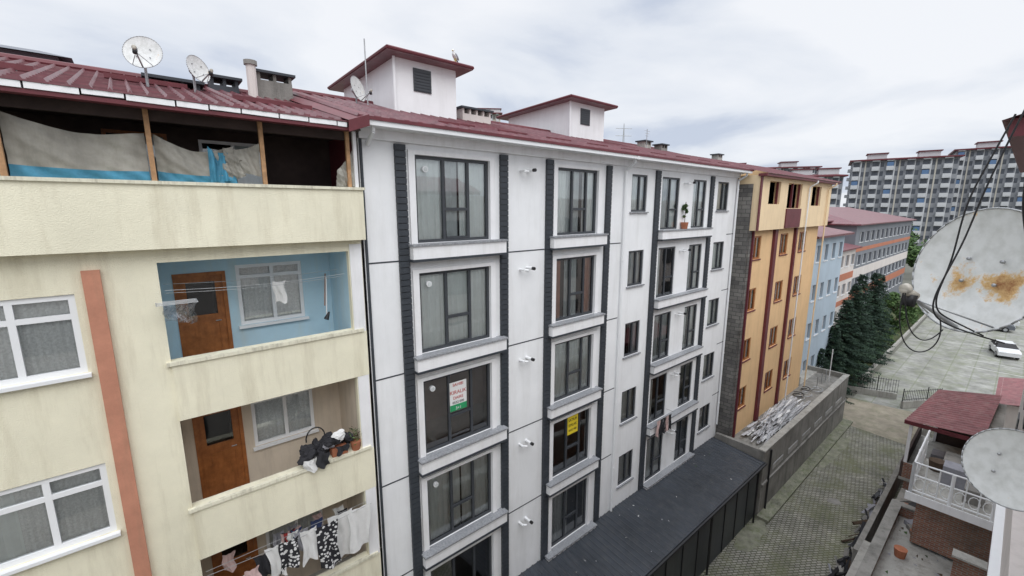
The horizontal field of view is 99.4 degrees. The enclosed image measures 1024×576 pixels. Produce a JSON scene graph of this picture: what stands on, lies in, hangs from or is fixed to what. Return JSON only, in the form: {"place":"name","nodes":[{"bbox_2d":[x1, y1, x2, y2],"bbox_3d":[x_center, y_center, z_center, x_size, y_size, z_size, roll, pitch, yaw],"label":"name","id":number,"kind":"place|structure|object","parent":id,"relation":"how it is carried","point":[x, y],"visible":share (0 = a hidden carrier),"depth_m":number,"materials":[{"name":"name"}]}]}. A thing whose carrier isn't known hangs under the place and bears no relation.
{"place":"outdoors","nodes":[
{"label":"outdoors","id":0,"kind":"place"},
{"bbox_2d":[0,0,1023,206],"label":"sky","id":1,"kind":"structure","parent":0,"point":[763,83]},
{"bbox_2d":[356,132,737,575],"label":"walls","id":2,"kind":"structure","parent":0,"point":[526,206],"depth_m":14.06,"materials":[{"name":"white paint"}]},
{"bbox_2d":[278,88,753,170],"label":"roof","id":3,"kind":"structure","parent":2,"relation":"on","point":[377,112],"depth_m":12.83,"materials":[{"name":"red metal"}]},
{"bbox_2d":[350,76,372,103],"bbox_3d":[-4.292,-5.458,12.407,0.574,1.103,0.554,-4,11,-21],"label":"satellite dish","id":4,"kind":"object","parent":3,"relation":"attached to","point":[358,90],"visible":0.98,"depth_m":12.37,"materials":[{"name":"metal"}]},
{"bbox_2d":[327,44,473,119],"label":"stair tower","id":5,"kind":"structure","parent":3,"relation":"on","point":[403,79],"depth_m":13.24,"materials":[{"name":"white paint"}]},
{"bbox_2d":[452,49,458,61],"bbox_3d":[-1.753,-7.145,13.390,0.148,0.333,0.425,4,11,19],"label":"seagull","id":6,"kind":"object","parent":5,"relation":"on","point":[455,56],"visible":0.98,"depth_m":13.33,"materials":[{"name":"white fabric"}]},
{"bbox_2d":[480,108,501,121],"bbox_3d":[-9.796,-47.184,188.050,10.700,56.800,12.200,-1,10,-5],"label":"chimney","id":7,"kind":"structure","parent":3,"relation":"on","point":[496,113],"depth_m":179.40,"materials":[{"name":"grey concrete"}]},
{"bbox_2d":[363,38,727,163],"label":"chimneys and antennas","id":8,"kind":"object","parent":3,"relation":"on","point":[466,113],"visible":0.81,"depth_m":15.04,"materials":[{"name":"metal"}]},
{"bbox_2d":[496,94,617,140],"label":"stair tower","id":9,"kind":"structure","parent":3,"relation":"on","point":[570,115],"depth_m":18.84,"materials":[{"name":"white paint"}]},
{"bbox_2d":[357,120,752,575],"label":"trim","id":10,"kind":"structure","parent":2,"relation":"attached to","point":[428,559],"depth_m":13.12,"materials":[{"name":"paint"}]},
{"bbox_2d":[681,204,688,228],"bbox_3d":[7.319,-3.063,18.338,0.381,1.130,0.377,-9,13,-40],"label":"window box plant","id":11,"kind":"object","parent":10,"relation":"on","point":[684,224],"depth_m":18.30,"materials":[{"name":"ceramic"}]},
{"bbox_2d":[415,155,728,575],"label":"windows","id":12,"kind":"structure","parent":2,"relation":"attached to","point":[452,199],"depth_m":13.94,"materials":[{"name":"grey glass"}]},
{"bbox_2d":[449,379,466,411],"bbox_3d":[-1.493,2.988,12.083,0.550,0.840,0.017,-9,13,-40],"label":"rental sign","id":13,"kind":"object","parent":12,"relation":"attached to","point":[458,396],"visible":1,"depth_m":12.08,"materials":[{"name":"white fabric"}]},
{"bbox_2d":[567,413,577,435],"bbox_3d":[2.182,4.865,15.594,0.550,0.750,0.014,-9,13,-40],"label":"yellow sale sign","id":14,"kind":"object","parent":12,"relation":"attached to","point":[572,424],"visible":1,"depth_m":15.59,"materials":[{"name":"paint"}]},
{"bbox_2d":[649,409,673,436],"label":"garments","id":15,"kind":"object","parent":2,"relation":"attached to","point":[660,429],"visible":1,"depth_m":19.10,"materials":[{"name":"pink fabric"}]},
{"bbox_2d":[615,127,631,141],"bbox_3d":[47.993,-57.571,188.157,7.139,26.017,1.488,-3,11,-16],"label":"antenna","id":16,"kind":"object","parent":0,"point":[623,128],"visible":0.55,"depth_m":186.27,"materials":[{"name":"metal"}]},
{"bbox_2d":[380,263,926,575],"bbox_3d":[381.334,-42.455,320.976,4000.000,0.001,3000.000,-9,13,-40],"label":"ground","id":17,"kind":"structure","parent":0,"point":[907,277],"depth_m":51.29,"materials":[{"name":"grey concrete"}]},
{"bbox_2d":[0,110,379,575],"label":"walls","id":18,"kind":"structure","parent":17,"relation":"on","point":[52,430],"depth_m":7.80,"materials":[{"name":"beige paint"}]},
{"bbox_2d":[0,128,323,570],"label":"windows","id":19,"kind":"structure","parent":18,"relation":"attached to","point":[40,338],"depth_m":7.15,"materials":[{"name":"white plastic"}]},
{"bbox_2d":[155,298,197,306],"bbox_3d":[-5.844,0.448,7.611,0.585,0.417,0.369,-9,13,-40],"label":"clothes airer","id":20,"kind":"object","parent":18,"relation":"attached to","point":[166,303],"visible":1,"depth_m":7.56,"materials":[{"name":"metal"}]},
{"bbox_2d":[0,52,369,130],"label":"roof","id":21,"kind":"structure","parent":18,"relation":"on","point":[20,68],"depth_m":8.42,"materials":[{"name":"red metal"}]},
{"bbox_2d":[122,36,162,86],"bbox_3d":[-6.795,-4.155,7.938,0.512,0.938,0.543,3,11,15],"label":"satellite dish","id":22,"kind":"object","parent":21,"relation":"attached to","point":[144,52],"visible":1,"depth_m":8.00,"materials":[{"name":"metal"}]},
{"bbox_2d":[0,44,295,103],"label":"chimneys","id":23,"kind":"object","parent":21,"relation":"on","point":[271,88],"visible":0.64,"depth_m":10.66,"materials":[{"name":"concrete"}]},
{"bbox_2d":[186,55,213,91],"bbox_3d":[-6.337,-4.343,8.883,0.470,0.769,0.436,-4,11,-22],"label":"satellite dish","id":24,"kind":"object","parent":21,"relation":"attached to","point":[198,69],"visible":0.99,"depth_m":8.85,"materials":[{"name":"metal"}]},
{"bbox_2d":[0,78,381,575],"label":"trim","id":25,"kind":"structure","parent":18,"relation":"attached to","point":[54,215],"depth_m":8.24,"materials":[{"name":"beige paint"}]},
{"bbox_2d":[0,111,354,186],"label":"tarpaulin screen","id":26,"kind":"object","parent":25,"relation":"on","point":[33,149],"visible":0.98,"depth_m":6.89,"materials":[{"name":"grey plastic"}]},
{"bbox_2d":[206,502,370,575],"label":"hanging laundry","id":27,"kind":"object","parent":25,"relation":"hanging from","point":[337,537],"visible":1,"depth_m":9.78,"materials":[{"name":"fabric"}]},
{"bbox_2d":[297,427,353,472],"bbox_3d":[-4.264,3.543,9.920,1.285,0.947,0.558,-9,13,-40],"label":"household clutter","id":28,"kind":"object","parent":25,"relation":"on","point":[314,455],"visible":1,"depth_m":9.79,"materials":[{"name":"black fabric"}]},
{"bbox_2d":[165,269,339,292],"bbox_3d":[-5.082,-0.125,8.857,3.150,0.208,0.408,-9,13,-40],"label":"clothes line","id":29,"kind":"object","parent":18,"relation":"attached to","point":[250,285],"visible":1,"depth_m":8.75,"materials":[{"name":"fabric"}]},
{"bbox_2d":[272,280,286,303],"bbox_3d":[-4.981,0.090,9.321,0.269,0.510,0.064,-7,13,-35],"label":"hanging clothes bag","id":30,"kind":"object","parent":29,"relation":"hanging from","point":[279,290],"visible":0.95,"depth_m":9.32,"materials":[{"name":"white fabric"}]},
{"bbox_2d":[324,274,329,319],"bbox_3d":[-4.317,0.205,10.134,0.129,1.038,0.492,-2,11,-11],"label":"broom","id":31,"kind":"object","parent":18,"relation":"attached to","point":[326,317],"visible":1,"depth_m":10.05,"materials":[{"name":"plastic"}]},
{"bbox_2d":[348,426,360,450],"bbox_3d":[-3.712,3.529,10.306,0.384,0.590,0.445,-1,10,-5],"label":"potted plant","id":32,"kind":"object","parent":18,"relation":"on","point":[355,443],"visible":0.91,"depth_m":10.24,"materials":[{"name":"green plant"}]},
{"bbox_2d":[715,175,831,436],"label":"walls","id":33,"kind":"structure","parent":17,"relation":"on","point":[772,216],"depth_m":23.87,"materials":[{"name":"yellow paint"}]},
{"bbox_2d":[684,153,841,437],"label":"trim","id":34,"kind":"structure","parent":33,"relation":"attached to","point":[792,218],"depth_m":24.78,"materials":[{"name":"brown paint"}]},
{"bbox_2d":[738,232,805,407],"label":"windows","id":35,"kind":"structure","parent":33,"relation":"attached to","point":[750,304],"depth_m":25.21,"materials":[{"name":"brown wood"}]},
{"bbox_2d":[700,396,933,575],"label":"cobbled alley","id":36,"kind":"structure","parent":17,"relation":"on","point":[809,527],"depth_m":22.34,"materials":[{"name":"grey stone"}]},
{"bbox_2d":[518,437,766,575],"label":"sheet roof lean to","id":37,"kind":"object","parent":36,"relation":"on","point":[694,515],"visible":0.98,"depth_m":18.07,"materials":[{"name":"grey metal"}]},
{"bbox_2d":[713,349,849,514],"bbox_3d":[16.788,7.617,29.114,15.800,5.800,6.100,-9,13,-40],"label":"concrete terrace annex","id":38,"kind":"object","parent":36,"relation":"on","point":[786,451],"visible":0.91,"depth_m":25.87,"materials":[{"name":"grey concrete"}]},
{"bbox_2d":[741,396,810,443],"bbox_3d":[15.631,7.407,25.430,8.270,0.832,1.368,-9,13,-40],"label":"pile of scrap sheets","id":39,"kind":"object","parent":38,"relation":"on","point":[773,420],"visible":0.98,"depth_m":24.70,"materials":[{"name":"metal"}]},
{"bbox_2d":[792,386,822,399],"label":"rolled hoses","id":40,"kind":"object","parent":38,"relation":"on","point":[800,396],"visible":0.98,"depth_m":29.09,"materials":[{"name":"plastic"}]},
{"bbox_2d":[734,435,850,551],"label":"moss patches","id":41,"kind":"object","parent":36,"relation":"on","point":[748,537],"visible":0.96,"depth_m":21.50,"materials":[{"name":"green plant"}]},
{"bbox_2d":[756,418,852,522],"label":"mossy kerb","id":42,"kind":"structure","parent":36,"relation":"on","point":[787,490],"depth_m":25.67,"materials":[{"name":"grey concrete"}]},
{"bbox_2d":[759,421,847,517],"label":"kerb weeds","id":43,"kind":"object","parent":42,"relation":"on","point":[803,470],"visible":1,"depth_m":26.48,"materials":[{"name":"green plant"}]},
{"bbox_2d":[827,498,840,504],"bbox_3d":[17.450,11.575,23.578,0.665,0.001,0.562,2,11,11],"label":"manhole cover","id":44,"kind":"object","parent":36,"relation":"on","point":[834,501],"visible":1,"depth_m":23.55,"materials":[{"name":"metal"}]},
{"bbox_2d":[828,478,886,575],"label":"scrap heap","id":45,"kind":"object","parent":36,"relation":"on","point":[845,562],"visible":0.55,"depth_m":20.31,"materials":[{"name":"grey metal"}]},
{"bbox_2d":[843,398,917,444],"bbox_3d":[27.356,9.786,33.421,7.000,0.001,6.300,-9,13,-40],"label":"bare earth strip","id":46,"kind":"object","parent":36,"relation":"on","point":[883,421],"visible":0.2,"depth_m":32.73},
{"bbox_2d":[846,424,931,575],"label":"wall","id":47,"kind":"structure","parent":36,"relation":"on","point":[866,536],"depth_m":20.40,"materials":[{"name":"grey concrete"}]},
{"bbox_2d":[790,167,848,206],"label":"apartment building","id":48,"kind":"structure","parent":17,"relation":"on","point":[831,174],"depth_m":125.53,"materials":[{"name":"white concrete"}]},
{"bbox_2d":[800,226,854,373],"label":"light blue house","id":49,"kind":"structure","parent":17,"relation":"on","point":[829,273],"depth_m":33.84,"materials":[{"name":"paint"}]},
{"bbox_2d":[832,243,862,342],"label":"school wing","id":50,"kind":"structure","parent":17,"relation":"on","point":[846,269],"depth_m":51.33,"materials":[{"name":"white paint"}]},
{"bbox_2d":[851,298,921,382],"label":"lawn strip","id":51,"kind":"object","parent":17,"relation":"on","point":[896,337],"visible":0.1,"depth_m":55.34,"materials":[{"name":"green plant"}]},
{"bbox_2d":[816,348,829,368],"bbox_3d":[24.971,7.224,35.580,3.444,4.765,2.897,-3,11,-18],"label":"spruce tree","id":52,"kind":"object","parent":51,"relation":"on","point":[821,355],"visible":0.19,"depth_m":35.05,"materials":[{"name":"green plant"}]},
{"bbox_2d":[824,325,853,404],"bbox_3d":[27.074,6.199,36.832,4.235,6.248,4.075,3,11,14],"label":"spruce tree","id":53,"kind":"object","parent":51,"relation":"on","point":[835,331],"visible":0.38,"depth_m":36.18,"materials":[{"name":"green plant"}]},
{"bbox_2d":[830,300,871,391],"bbox_3d":[29.300,5.001,38.422,5.388,8.044,4.702,3,11,18],"label":"spruce tree","id":54,"kind":"object","parent":51,"relation":"on","point":[845,337],"visible":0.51,"depth_m":37.75,"materials":[{"name":"green plant"}]},
{"bbox_2d":[833,285,881,382],"bbox_3d":[31.282,4.182,40.606,5.370,9.163,5.594,2,10,10],"label":"spruce tree","id":55,"kind":"object","parent":51,"relation":"on","point":[859,301],"visible":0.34,"depth_m":39.57,"materials":[{"name":"green plant"}]},
{"bbox_2d":[835,274,886,373],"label":"spruce tree","id":56,"kind":"object","parent":51,"relation":"on","point":[861,278],"visible":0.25,"depth_m":42.04,"materials":[{"name":"green plant"}]},
{"bbox_2d":[858,272,894,361],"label":"spruce tree","id":57,"kind":"object","parent":51,"relation":"on","point":[876,301],"visible":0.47,"depth_m":44.62,"materials":[{"name":"green plant"}]},
{"bbox_2d":[864,275,898,352],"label":"spruce tree","id":58,"kind":"object","parent":51,"relation":"on","point":[883,280],"visible":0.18,"depth_m":48.45,"materials":[{"name":"green plant"}]},
{"bbox_2d":[850,306,923,375],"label":"shrub border","id":59,"kind":"object","parent":51,"relation":"on","point":[912,320],"visible":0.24,"depth_m":58.22,"materials":[{"name":"green plant"}]},
{"bbox_2d":[878,308,909,329],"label":"deciduous tree","id":60,"kind":"object","parent":51,"relation":"on","point":[893,322],"visible":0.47,"depth_m":52.65,"materials":[{"name":"green plant"}]},
{"bbox_2d":[882,291,917,319],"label":"deciduous tree","id":61,"kind":"object","parent":51,"relation":"on","point":[893,302],"visible":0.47,"depth_m":57.78,"materials":[{"name":"green plant"}]},
{"bbox_2d":[859,314,925,380],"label":"kerb","id":62,"kind":"structure","parent":17,"relation":"on","point":[898,341],"depth_m":50.83,"materials":[{"name":"concrete"}]},
{"bbox_2d":[843,149,964,246],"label":"apartment building","id":63,"kind":"structure","parent":17,"relation":"on","point":[920,187],"depth_m":139.96,"materials":[{"name":"white concrete"}]},
{"bbox_2d":[906,243,921,266],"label":"deciduous tree","id":64,"kind":"object","parent":17,"relation":"on","point":[912,253],"visible":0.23,"depth_m":82.91,"materials":[{"name":"green plant"}]},
{"bbox_2d":[909,224,930,249],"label":"distant tree mass","id":65,"kind":"object","parent":17,"relation":"on","point":[912,239],"visible":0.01,"depth_m":95.69,"materials":[{"name":"green plant"}]},
{"bbox_2d":[853,317,1023,411],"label":"paved yard","id":66,"kind":"structure","parent":17,"relation":"on","point":[944,362],"depth_m":44.05,"materials":[{"name":"grey concrete"}]},
{"bbox_2d":[845,370,942,408],"bbox_3d":[28.822,8.368,36.026,11.132,1.850,3.834,-1,10,-4],"label":"iron railing fence","id":67,"kind":"object","parent":66,"relation":"on","point":[908,403],"visible":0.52,"depth_m":36.28,"materials":[{"name":"metal"}]},
{"bbox_2d":[968,338,1023,376],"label":"parking markings","id":68,"kind":"object","parent":66,"relation":"on","point":[991,363],"visible":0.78,"depth_m":44.90,"materials":[{"name":"paint"}]},
{"bbox_2d":[988,339,1021,359],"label":"parked car","id":69,"kind":"object","parent":66,"relation":"on","point":[1009,349],"visible":1,"depth_m":46.27,"materials":[{"name":"white paint"}]},
{"bbox_2d":[1002,325,1015,331],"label":"parked car","id":70,"kind":"object","parent":66,"relation":"on","point":[1010,327],"visible":0.26,"depth_m":55.63,"materials":[{"name":"grey paint"}]},
{"bbox_2d":[995,377,1023,428],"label":"garden outbuilding","id":71,"kind":"structure","parent":66,"relation":"on","point":[1010,390],"depth_m":31.71,"materials":[{"name":"pink paint"}]},
{"bbox_2d":[855,389,1023,575],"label":"house","id":72,"kind":"structure","parent":17,"relation":"on","point":[943,516],"depth_m":14.67,"materials":[{"name":"red tile"}]},
{"bbox_2d":[948,140,1023,221],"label":"apartment building","id":73,"kind":"structure","parent":17,"relation":"on","point":[1005,187],"depth_m":140.38,"materials":[{"name":"white concrete"}]},
{"bbox_2d":[741,161,821,174],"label":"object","id":74,"kind":"structure","parent":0,"point":[788,166],"depth_m":158.09,"materials":[{"name":"white concrete"}]},
{"bbox_2d":[827,207,916,314],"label":"school building","id":75,"kind":"structure","parent":0,"point":[882,239],"depth_m":64.97,"materials":[{"name":"white paint"}]},
{"bbox_2d":[1002,114,1023,430],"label":"neighbouring building","id":76,"kind":"structure","parent":0,"point":[1016,142],"depth_m":5.24,"materials":[{"name":"red metal"}]},
{"bbox_2d":[899,207,1023,332],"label":"satellite dish","id":77,"kind":"object","parent":76,"relation":"on","point":[982,289],"visible":0.97,"depth_m":3.02,"materials":[{"name":"metal"}]},
{"bbox_2d":[899,110,1023,352],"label":"aerial cables","id":78,"kind":"object","parent":77,"relation":"attached to","point":[951,262],"visible":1,"depth_m":2.79,"materials":[{"name":"black rubber"}]},
{"bbox_2d":[961,428,1023,511],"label":"satellite dish","id":79,"kind":"object","parent":76,"relation":"on","point":[992,461],"visible":1,"depth_m":3.76,"materials":[{"name":"metal"}]}
]}

